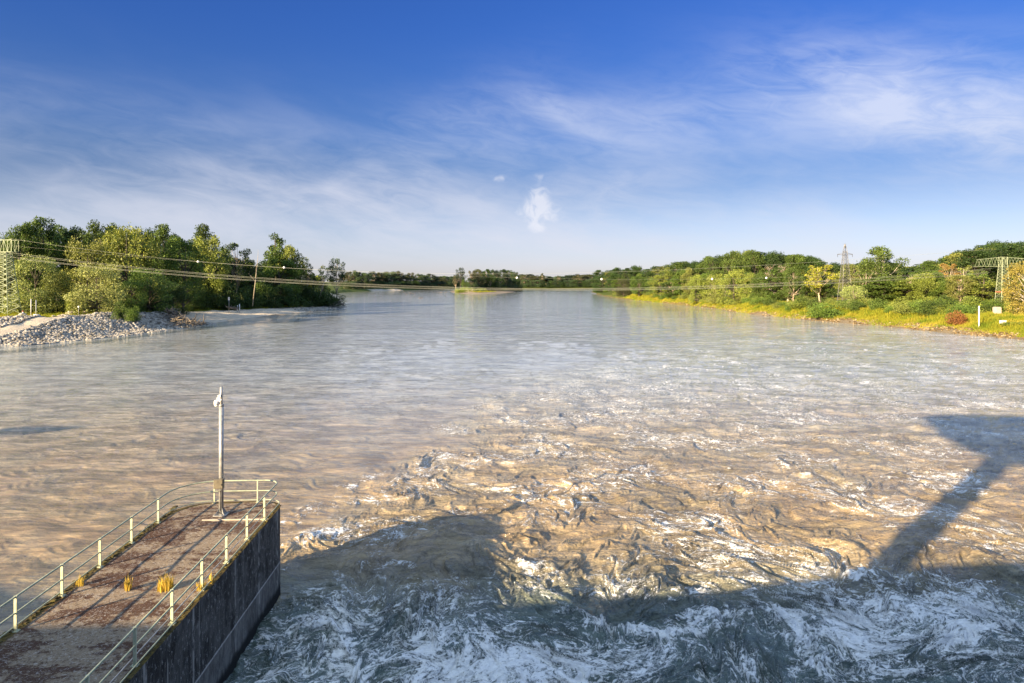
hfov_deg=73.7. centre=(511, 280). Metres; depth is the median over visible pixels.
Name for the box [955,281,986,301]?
tree
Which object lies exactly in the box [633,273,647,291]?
tree
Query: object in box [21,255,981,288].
power cable
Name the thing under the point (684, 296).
shrub
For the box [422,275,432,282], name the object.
tree
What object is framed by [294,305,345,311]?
shore stones
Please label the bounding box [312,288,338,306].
shrub
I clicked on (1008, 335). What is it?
shore stones
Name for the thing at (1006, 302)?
shrub
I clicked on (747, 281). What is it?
tree
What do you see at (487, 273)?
tree
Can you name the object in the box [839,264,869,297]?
tree
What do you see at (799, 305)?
shrub
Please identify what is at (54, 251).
tree
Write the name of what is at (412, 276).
tree
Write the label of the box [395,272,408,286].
tree
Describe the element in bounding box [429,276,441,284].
tree
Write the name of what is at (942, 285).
tree
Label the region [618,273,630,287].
tree
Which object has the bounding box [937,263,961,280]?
tree
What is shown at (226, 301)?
shrub
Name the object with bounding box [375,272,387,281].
tree
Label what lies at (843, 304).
shrub
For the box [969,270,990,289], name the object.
tree
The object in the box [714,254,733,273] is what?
tree
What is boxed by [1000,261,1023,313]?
tree
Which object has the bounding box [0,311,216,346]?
riprap stones
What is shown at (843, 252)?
pylon
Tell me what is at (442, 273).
power cable
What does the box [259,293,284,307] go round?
shrub
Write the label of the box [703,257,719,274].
tree
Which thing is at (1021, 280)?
tree
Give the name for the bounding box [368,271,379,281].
tree
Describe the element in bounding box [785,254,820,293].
tree
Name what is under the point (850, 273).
tree
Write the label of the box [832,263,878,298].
tree
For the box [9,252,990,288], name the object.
power cable
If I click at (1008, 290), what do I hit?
tree
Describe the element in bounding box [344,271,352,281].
tree
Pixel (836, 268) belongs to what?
tree
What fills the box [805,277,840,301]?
tree
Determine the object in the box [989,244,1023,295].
tree
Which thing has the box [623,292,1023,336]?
bank grass
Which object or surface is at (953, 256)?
tree
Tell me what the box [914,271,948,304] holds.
tree
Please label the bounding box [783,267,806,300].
tree
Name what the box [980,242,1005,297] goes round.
tree
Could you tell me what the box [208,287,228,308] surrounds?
shrub
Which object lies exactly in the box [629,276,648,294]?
tree
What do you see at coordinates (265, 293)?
shrub
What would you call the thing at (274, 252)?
tree
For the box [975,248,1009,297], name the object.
tree
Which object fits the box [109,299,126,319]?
shrub
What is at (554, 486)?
water
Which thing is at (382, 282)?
shrub
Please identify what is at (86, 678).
railing
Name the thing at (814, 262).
tree
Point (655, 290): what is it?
tree
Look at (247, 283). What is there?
tree
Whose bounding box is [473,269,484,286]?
tree
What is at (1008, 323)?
shrub
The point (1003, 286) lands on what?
tree
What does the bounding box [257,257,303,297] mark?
tree
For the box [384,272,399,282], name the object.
tree
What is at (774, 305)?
shrub
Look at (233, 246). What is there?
tree
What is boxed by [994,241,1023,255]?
tree
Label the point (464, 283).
tree
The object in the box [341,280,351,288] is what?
shrub
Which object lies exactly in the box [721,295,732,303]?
shrub
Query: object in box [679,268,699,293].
tree
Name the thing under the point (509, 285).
shrub
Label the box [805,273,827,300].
tree
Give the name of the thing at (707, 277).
tree
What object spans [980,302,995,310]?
shrub
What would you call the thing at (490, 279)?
tree
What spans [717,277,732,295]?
tree
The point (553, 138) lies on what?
sky
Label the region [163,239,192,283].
tree
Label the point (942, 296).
shrub
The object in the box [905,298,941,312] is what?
shrub
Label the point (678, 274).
tree
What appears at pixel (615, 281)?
tree
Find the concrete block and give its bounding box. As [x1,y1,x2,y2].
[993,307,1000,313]
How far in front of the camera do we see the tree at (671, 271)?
558.16 m
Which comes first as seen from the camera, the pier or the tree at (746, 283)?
the pier
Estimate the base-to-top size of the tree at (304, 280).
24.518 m
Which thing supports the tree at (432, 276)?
on the ground at (215, 316)
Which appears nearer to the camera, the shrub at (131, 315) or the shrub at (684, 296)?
the shrub at (131, 315)
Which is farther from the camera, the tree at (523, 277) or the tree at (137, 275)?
the tree at (523, 277)
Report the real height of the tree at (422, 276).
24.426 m
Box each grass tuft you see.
[75,574,84,586]
[124,574,132,590]
[157,573,175,592]
[196,579,206,590]
[207,571,214,583]
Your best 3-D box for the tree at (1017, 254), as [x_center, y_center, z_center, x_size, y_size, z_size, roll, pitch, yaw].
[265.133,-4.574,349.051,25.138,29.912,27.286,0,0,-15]
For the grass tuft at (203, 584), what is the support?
on the pier
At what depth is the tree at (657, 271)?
659.31 m
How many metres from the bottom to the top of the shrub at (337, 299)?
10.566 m
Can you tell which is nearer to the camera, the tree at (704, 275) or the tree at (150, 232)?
the tree at (150, 232)
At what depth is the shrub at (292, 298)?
348.80 m
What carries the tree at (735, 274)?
on the ground at (215, 316)
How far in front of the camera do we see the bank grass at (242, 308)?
322.63 m
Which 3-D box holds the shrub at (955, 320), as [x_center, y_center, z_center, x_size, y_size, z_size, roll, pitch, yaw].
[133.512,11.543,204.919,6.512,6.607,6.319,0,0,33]
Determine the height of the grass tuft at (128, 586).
0.696 m
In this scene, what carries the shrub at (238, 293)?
on the ground at (215, 316)
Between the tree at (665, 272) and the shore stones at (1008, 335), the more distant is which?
the tree at (665, 272)
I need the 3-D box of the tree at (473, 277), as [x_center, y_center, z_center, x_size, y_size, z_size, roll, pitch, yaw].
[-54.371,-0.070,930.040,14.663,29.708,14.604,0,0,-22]
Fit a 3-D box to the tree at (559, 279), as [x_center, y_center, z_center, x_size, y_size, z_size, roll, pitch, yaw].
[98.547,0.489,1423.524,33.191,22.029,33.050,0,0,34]
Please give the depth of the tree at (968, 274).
275.06 m
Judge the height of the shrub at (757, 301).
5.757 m
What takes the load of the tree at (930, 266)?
on the ground at (215, 316)
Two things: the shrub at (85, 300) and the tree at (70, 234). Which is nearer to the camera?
the shrub at (85, 300)
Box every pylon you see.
[0,240,21,313]
[837,244,852,300]
[974,257,1023,304]
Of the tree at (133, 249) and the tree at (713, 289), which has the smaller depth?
the tree at (133, 249)
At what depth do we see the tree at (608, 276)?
782.10 m
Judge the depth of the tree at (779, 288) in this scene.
330.81 m
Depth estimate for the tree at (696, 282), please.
419.78 m
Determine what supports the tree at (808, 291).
on the ground at (215, 316)
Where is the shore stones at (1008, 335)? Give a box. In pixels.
[663,301,1023,339]
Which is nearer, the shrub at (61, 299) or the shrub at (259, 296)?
the shrub at (61, 299)
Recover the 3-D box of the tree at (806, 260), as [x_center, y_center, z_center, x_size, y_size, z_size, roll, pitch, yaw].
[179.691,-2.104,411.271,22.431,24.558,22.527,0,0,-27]
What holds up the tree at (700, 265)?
on the ground at (215, 316)
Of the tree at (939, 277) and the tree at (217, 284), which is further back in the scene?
the tree at (217, 284)
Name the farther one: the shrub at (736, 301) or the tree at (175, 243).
the shrub at (736, 301)
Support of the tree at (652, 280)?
on the ground at (215, 316)
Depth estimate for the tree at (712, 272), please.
439.49 m
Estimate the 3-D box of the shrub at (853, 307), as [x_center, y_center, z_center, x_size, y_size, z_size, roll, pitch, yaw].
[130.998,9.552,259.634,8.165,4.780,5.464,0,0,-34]
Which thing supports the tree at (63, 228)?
on the ground at (215, 316)
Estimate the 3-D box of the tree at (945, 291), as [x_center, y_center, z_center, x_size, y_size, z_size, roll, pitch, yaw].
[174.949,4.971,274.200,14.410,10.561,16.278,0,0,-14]
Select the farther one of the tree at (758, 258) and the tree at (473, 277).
the tree at (473, 277)
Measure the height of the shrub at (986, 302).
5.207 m
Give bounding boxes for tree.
[0,228,23,295]
[0,252,63,313]
[0,257,30,299]
[1,231,32,286]
[2,221,46,295]
[19,215,74,289]
[37,270,75,312]
[38,231,66,285]
[45,226,68,270]
[55,228,82,281]
[57,225,89,295]
[59,229,98,290]
[59,235,111,296]
[62,261,132,313]
[74,219,129,287]
[85,221,168,299]
[104,226,133,280]
[112,278,148,311]
[122,266,177,312]
[124,227,162,292]
[143,224,186,285]
[156,235,208,314]
[158,284,190,314]
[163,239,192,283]
[186,234,231,292]
[187,223,219,286]
[204,271,229,307]
[214,248,241,290]
[215,258,255,294]
[219,242,251,292]
[239,259,265,295]
[252,266,272,292]
[256,261,284,296]
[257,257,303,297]
[262,232,286,288]
[273,245,309,293]
[286,266,314,295]
[297,263,317,289]
[299,275,325,288]
[314,265,332,292]
[327,256,345,292]
[337,274,353,285]
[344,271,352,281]
[348,270,359,281]
[358,273,371,288]
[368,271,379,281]
[373,272,391,285]
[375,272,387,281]
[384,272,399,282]
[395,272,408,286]
[409,275,422,282]
[419,275,428,282]
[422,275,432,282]
[424,274,437,284]
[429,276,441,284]
[452,275,458,285]
[454,267,465,288]
[460,280,468,288]
[466,271,476,283]
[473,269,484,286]
[481,269,490,283]
[485,274,494,288]
[493,278,506,290]
[494,273,503,287]
[498,269,508,277]
[501,273,511,285]
[505,270,514,277]
[519,274,530,283]
[525,276,537,282]
[553,276,565,283]
[573,274,585,282]
[589,270,603,287]
[591,275,611,292]
[593,273,607,285]
[602,272,611,291]
[603,271,618,286]
[605,273,623,290]
[611,276,628,289]
[613,267,622,272]
[614,279,631,296]
[617,270,633,290]
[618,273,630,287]
[627,265,643,283]
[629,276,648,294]
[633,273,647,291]
[640,269,655,286]
[645,277,659,294]
[646,266,660,285]
[647,266,674,288]
[648,275,671,295]
[655,267,673,293]
[659,265,675,290]
[659,278,680,296]
[666,261,678,277]
[668,271,688,294]
[671,261,689,282]
[671,269,692,292]
[676,263,692,284]
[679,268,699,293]
[686,275,706,303]
[688,260,704,274]
[695,255,714,284]
[695,273,715,296]
[701,276,716,295]
[702,274,728,301]
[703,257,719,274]
[709,270,718,285]
[712,257,730,292]
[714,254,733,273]
[714,269,746,304]
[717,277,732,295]
[718,250,743,287]
[727,271,738,293]
[732,249,755,273]
[734,272,763,295]
[736,272,755,296]
[738,272,765,299]
[742,251,767,284]
[749,272,768,298]
[756,254,785,293]
[757,267,786,299]
[758,281,779,300]
[761,266,786,291]
[764,250,784,292]
[769,271,801,300]
[781,254,805,293]
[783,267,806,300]
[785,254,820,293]
[791,257,826,284]
[798,278,815,297]
[802,258,823,288]
[802,264,839,301]
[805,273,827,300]
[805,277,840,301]
[816,265,848,297]
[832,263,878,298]
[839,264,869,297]
[839,285,870,307]
[846,264,861,297]
[848,269,883,295]
[848,273,870,296]
[852,276,904,302]
[856,245,910,291]
[861,281,907,303]
[873,262,911,283]
[875,276,904,300]
[885,279,926,302]
[906,271,938,301]
[908,261,940,276]
[910,263,938,273]
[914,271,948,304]
[919,271,942,292]
[925,255,956,292]
[925,280,955,303]
[927,281,960,300]
[934,252,991,281]
[936,250,974,273]
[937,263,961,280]
[944,274,977,302]
[952,249,1001,295]
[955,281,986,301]
[956,265,973,288]
[960,247,1015,294]
[960,276,1003,303]
[962,272,989,294]
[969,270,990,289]
[971,244,989,295]
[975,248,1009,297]
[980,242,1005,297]
[987,240,1011,294]
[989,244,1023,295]
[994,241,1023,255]
[994,282,1022,300]
[998,276,1023,298]
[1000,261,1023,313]
[1004,244,1023,274]
[1012,267,1023,298]
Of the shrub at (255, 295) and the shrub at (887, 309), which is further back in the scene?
the shrub at (255, 295)
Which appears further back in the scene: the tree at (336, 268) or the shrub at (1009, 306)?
the tree at (336, 268)
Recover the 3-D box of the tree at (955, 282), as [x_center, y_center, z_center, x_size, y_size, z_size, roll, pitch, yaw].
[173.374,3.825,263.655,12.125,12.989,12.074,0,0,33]
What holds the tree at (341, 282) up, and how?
on the ground at (215, 316)
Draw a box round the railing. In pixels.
[0,480,279,682]
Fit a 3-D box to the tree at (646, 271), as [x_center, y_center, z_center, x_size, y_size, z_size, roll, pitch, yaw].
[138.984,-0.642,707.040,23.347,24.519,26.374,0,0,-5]
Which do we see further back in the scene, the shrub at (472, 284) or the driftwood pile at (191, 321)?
the shrub at (472, 284)
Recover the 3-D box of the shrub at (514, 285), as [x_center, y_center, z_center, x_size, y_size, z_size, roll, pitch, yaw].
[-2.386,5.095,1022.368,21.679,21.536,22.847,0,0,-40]
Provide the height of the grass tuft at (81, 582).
0.509 m
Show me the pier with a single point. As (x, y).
(75, 634)
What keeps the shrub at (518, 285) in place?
on the ground at (215, 316)
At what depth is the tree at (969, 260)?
338.40 m
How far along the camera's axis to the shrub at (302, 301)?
357.98 m
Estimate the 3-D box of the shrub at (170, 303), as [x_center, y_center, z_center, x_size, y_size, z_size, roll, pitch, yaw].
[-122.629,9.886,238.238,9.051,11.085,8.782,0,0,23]
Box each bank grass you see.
[0,310,150,316]
[145,304,318,311]
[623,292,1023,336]
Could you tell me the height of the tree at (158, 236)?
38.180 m
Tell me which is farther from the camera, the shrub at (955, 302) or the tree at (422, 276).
the tree at (422, 276)
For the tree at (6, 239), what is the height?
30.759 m
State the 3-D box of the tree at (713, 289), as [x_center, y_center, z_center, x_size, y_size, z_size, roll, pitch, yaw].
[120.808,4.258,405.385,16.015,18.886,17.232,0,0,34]
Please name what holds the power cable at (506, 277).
hanging from the pylon at (1002, 266)
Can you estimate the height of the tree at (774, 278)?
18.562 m
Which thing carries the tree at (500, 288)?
on the ground at (215, 316)
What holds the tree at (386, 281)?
on the ground at (215, 316)
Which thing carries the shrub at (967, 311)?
on the ground at (215, 316)
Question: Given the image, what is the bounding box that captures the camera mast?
[213,387,229,516]
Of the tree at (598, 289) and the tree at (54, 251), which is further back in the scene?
the tree at (598, 289)
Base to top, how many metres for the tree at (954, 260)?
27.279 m
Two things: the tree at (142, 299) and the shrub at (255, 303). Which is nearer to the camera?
the tree at (142, 299)
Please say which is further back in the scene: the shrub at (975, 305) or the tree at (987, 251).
the tree at (987, 251)
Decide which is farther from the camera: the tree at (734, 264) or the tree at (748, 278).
the tree at (734, 264)
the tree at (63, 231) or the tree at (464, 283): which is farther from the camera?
the tree at (464, 283)
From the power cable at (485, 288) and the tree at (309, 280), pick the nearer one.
the power cable at (485, 288)
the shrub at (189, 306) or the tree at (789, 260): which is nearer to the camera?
the shrub at (189, 306)
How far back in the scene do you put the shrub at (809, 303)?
284.27 m
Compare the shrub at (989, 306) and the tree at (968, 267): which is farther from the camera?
the tree at (968, 267)
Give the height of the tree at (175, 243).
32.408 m
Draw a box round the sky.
[0,0,1023,281]
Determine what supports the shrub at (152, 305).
on the ground at (215, 316)
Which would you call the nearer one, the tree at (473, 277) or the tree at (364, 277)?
the tree at (473, 277)
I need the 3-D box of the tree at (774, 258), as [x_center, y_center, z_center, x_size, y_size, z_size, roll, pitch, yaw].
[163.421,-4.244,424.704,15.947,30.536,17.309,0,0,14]
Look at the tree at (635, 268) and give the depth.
755.01 m
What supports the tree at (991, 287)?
on the ground at (215, 316)
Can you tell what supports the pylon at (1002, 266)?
on the ground at (215, 316)
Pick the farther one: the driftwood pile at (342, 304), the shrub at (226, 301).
the driftwood pile at (342, 304)
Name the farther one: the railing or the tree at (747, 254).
the tree at (747, 254)
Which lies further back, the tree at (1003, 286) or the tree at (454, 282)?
the tree at (454, 282)
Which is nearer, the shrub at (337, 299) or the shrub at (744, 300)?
the shrub at (744, 300)
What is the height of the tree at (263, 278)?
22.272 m
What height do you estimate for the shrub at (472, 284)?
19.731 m
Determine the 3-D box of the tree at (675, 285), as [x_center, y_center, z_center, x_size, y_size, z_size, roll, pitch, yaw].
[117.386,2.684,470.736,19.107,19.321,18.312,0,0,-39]
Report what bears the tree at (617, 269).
on the ground at (215, 316)
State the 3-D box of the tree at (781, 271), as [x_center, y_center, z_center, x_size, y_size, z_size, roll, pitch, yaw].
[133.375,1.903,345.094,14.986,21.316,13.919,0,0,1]
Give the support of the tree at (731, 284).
on the ground at (215, 316)
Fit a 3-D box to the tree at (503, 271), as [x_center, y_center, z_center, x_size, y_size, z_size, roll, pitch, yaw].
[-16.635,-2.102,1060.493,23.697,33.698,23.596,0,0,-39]
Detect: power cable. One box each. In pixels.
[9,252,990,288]
[15,257,984,289]
[16,239,987,273]
[20,246,984,279]
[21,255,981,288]
[23,259,983,289]
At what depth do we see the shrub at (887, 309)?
242.81 m
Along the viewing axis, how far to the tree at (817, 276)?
316.28 m
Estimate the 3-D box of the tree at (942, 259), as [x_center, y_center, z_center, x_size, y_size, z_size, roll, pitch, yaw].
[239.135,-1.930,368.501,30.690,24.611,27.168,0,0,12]
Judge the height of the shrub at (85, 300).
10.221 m
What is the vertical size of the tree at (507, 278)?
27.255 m
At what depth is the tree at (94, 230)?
284.25 m
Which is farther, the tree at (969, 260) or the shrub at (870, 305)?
the tree at (969, 260)
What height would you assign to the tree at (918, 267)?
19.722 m
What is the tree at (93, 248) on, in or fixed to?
on the ground at (215, 316)
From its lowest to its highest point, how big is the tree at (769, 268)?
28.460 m
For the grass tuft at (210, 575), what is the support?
on the pier
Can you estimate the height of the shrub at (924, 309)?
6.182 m
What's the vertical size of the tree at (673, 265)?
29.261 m
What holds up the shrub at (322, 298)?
on the ground at (215, 316)
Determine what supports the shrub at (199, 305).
on the ground at (215, 316)
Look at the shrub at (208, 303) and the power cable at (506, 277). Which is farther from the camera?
the shrub at (208, 303)
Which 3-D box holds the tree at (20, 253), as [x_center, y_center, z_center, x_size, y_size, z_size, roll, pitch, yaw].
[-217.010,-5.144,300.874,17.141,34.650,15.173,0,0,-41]
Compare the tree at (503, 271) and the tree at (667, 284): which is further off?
the tree at (503, 271)
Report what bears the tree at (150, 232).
on the ground at (215, 316)
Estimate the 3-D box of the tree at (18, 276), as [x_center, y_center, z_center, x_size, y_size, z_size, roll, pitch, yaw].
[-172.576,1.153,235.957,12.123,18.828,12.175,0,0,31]
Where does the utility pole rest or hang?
on the ground at (215, 316)
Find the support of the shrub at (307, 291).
on the ground at (215, 316)
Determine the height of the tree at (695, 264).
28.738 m
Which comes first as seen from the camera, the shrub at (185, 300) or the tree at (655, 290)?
the shrub at (185, 300)
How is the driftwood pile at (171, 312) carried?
on the ground at (215, 316)
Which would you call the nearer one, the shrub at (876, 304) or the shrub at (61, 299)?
the shrub at (61, 299)
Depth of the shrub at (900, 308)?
236.11 m
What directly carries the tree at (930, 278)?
on the ground at (215, 316)
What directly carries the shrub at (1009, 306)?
on the ground at (215, 316)
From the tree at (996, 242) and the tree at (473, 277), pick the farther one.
the tree at (473, 277)
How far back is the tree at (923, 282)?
268.89 m
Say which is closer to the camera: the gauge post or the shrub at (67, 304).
the gauge post
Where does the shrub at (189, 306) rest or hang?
on the ground at (215, 316)
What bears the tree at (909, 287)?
on the ground at (215, 316)
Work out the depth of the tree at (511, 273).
1087.96 m
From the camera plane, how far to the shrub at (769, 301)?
322.73 m
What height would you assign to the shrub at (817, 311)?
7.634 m
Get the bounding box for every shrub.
[55,294,78,312]
[64,292,78,313]
[65,288,95,310]
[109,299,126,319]
[120,305,142,321]
[140,285,160,311]
[151,298,165,312]
[152,294,175,313]
[174,292,195,308]
[177,286,202,308]
[180,303,193,310]
[187,286,206,309]
[196,289,224,309]
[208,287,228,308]
[217,288,243,309]
[220,282,250,310]
[238,294,262,308]
[243,285,258,308]
[249,292,264,307]
[255,279,272,307]
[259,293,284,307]
[269,284,294,306]
[275,282,299,307]
[292,292,314,306]
[300,285,318,306]
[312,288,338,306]
[313,288,331,305]
[317,293,343,306]
[331,291,346,305]
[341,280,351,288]
[363,281,373,288]
[377,280,385,288]
[410,281,419,287]
[466,277,478,288]
[470,279,484,288]
[503,280,511,289]
[507,278,517,290]
[511,280,522,290]
[680,292,691,298]
[706,293,722,303]
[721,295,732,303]
[730,298,743,304]
[740,297,750,302]
[748,296,773,304]
[762,297,778,305]
[770,302,782,308]
[786,298,810,308]
[793,295,808,308]
[802,301,844,317]
[805,297,827,308]
[823,299,836,306]
[835,298,865,310]
[849,301,865,310]
[867,297,884,309]
[867,299,889,309]
[882,297,910,308]
[884,304,896,312]
[892,301,921,313]
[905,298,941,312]
[917,300,946,315]
[926,306,945,313]
[929,300,975,311]
[934,294,957,310]
[943,303,977,314]
[944,309,968,325]
[957,297,983,310]
[960,295,990,311]
[978,299,1005,310]
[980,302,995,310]
[991,297,1004,308]
[999,320,1023,325]
[1000,295,1021,309]
[1002,299,1021,310]
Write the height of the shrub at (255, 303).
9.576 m
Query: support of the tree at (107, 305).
on the ground at (215, 316)
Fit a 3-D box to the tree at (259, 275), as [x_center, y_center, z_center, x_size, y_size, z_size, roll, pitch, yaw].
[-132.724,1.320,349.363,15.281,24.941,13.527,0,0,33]
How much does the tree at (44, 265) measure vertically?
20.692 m
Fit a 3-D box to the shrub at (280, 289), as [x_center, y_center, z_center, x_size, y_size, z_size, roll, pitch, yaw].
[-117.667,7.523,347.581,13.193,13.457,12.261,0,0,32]
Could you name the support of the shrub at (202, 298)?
on the ground at (215, 316)
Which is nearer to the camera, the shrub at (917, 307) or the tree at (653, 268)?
the shrub at (917, 307)
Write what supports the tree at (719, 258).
on the ground at (215, 316)
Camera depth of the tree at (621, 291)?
598.05 m
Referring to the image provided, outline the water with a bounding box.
[0,288,1023,682]
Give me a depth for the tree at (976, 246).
431.87 m
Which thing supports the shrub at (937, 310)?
on the ground at (215, 316)
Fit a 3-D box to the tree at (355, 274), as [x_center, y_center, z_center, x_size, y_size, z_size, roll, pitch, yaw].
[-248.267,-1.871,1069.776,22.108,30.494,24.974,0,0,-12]
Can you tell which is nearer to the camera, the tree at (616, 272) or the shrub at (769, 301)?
the shrub at (769, 301)
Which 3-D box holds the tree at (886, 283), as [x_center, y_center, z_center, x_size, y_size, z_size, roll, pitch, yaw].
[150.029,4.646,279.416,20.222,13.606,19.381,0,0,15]
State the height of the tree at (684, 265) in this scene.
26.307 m
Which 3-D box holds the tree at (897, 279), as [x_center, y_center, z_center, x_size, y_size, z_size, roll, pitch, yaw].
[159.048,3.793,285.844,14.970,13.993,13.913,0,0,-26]
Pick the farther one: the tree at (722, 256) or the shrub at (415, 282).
the shrub at (415, 282)
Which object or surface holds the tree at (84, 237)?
on the ground at (215, 316)
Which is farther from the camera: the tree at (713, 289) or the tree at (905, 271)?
the tree at (713, 289)
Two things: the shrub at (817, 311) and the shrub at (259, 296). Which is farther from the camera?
the shrub at (259, 296)
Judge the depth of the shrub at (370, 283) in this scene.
1069.94 m
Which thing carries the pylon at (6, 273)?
on the ground at (215, 316)
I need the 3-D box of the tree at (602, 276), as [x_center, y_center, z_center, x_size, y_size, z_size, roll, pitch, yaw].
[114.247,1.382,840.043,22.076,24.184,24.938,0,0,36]
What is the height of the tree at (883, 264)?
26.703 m
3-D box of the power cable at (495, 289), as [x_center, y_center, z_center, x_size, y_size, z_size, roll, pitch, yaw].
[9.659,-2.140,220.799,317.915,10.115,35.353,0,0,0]
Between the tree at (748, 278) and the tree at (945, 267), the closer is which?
the tree at (945, 267)
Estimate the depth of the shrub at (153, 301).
234.19 m
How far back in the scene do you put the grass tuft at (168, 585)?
24.27 m
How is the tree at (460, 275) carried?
on the ground at (215, 316)
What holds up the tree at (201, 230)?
on the ground at (215, 316)
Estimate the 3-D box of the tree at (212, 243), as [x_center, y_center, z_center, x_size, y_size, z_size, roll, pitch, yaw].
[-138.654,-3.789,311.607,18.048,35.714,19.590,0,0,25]
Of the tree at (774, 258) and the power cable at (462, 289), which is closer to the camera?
the power cable at (462, 289)
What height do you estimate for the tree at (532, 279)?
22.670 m
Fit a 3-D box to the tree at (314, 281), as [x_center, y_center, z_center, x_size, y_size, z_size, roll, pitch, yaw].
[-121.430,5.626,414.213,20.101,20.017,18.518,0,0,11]
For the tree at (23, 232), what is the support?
on the ground at (215, 316)
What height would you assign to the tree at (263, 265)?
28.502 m
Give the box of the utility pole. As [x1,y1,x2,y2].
[249,259,257,305]
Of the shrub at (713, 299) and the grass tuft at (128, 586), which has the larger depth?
the shrub at (713, 299)
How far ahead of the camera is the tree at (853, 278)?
297.31 m
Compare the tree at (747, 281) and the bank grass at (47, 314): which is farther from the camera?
the tree at (747, 281)
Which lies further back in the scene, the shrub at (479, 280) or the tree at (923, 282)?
the shrub at (479, 280)
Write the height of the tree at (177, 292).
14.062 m
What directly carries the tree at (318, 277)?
on the ground at (215, 316)
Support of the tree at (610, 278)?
on the ground at (215, 316)
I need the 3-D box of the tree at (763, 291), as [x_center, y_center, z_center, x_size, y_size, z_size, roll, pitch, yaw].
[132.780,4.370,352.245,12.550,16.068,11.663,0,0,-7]
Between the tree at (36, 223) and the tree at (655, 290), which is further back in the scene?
the tree at (655, 290)
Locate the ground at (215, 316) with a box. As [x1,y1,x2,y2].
[0,282,1023,339]
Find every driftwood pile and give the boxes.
[162,307,181,316]
[166,313,208,327]
[330,300,348,305]
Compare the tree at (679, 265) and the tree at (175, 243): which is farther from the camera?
the tree at (679, 265)
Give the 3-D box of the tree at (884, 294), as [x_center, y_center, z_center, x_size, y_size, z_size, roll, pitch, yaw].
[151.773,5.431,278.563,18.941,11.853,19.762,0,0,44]
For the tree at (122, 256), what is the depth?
330.31 m
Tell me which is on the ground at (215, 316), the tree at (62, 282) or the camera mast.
the tree at (62, 282)
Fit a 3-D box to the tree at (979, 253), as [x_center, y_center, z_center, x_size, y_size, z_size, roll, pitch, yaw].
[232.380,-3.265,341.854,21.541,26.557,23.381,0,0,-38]
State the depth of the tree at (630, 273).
739.57 m
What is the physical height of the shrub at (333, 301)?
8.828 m
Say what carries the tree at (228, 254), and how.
on the ground at (215, 316)
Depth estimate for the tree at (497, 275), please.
984.97 m
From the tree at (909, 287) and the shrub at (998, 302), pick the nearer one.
the shrub at (998, 302)
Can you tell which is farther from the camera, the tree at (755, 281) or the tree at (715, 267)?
the tree at (715, 267)
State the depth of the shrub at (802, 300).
289.27 m
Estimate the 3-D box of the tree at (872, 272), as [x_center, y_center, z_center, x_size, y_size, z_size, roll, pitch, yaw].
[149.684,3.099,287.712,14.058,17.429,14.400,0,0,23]
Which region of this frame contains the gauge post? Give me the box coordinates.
[978,306,979,326]
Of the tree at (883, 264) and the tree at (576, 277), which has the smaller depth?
the tree at (883, 264)
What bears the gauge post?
on the ground at (215, 316)
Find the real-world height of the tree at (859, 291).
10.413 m
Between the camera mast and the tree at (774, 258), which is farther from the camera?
the tree at (774, 258)
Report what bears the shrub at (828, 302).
on the ground at (215, 316)
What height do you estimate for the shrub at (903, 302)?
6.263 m
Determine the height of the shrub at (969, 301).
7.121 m
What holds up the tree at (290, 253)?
on the ground at (215, 316)
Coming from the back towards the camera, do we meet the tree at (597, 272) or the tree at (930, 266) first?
the tree at (597, 272)
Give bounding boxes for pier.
[0,501,280,682]
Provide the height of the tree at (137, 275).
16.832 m

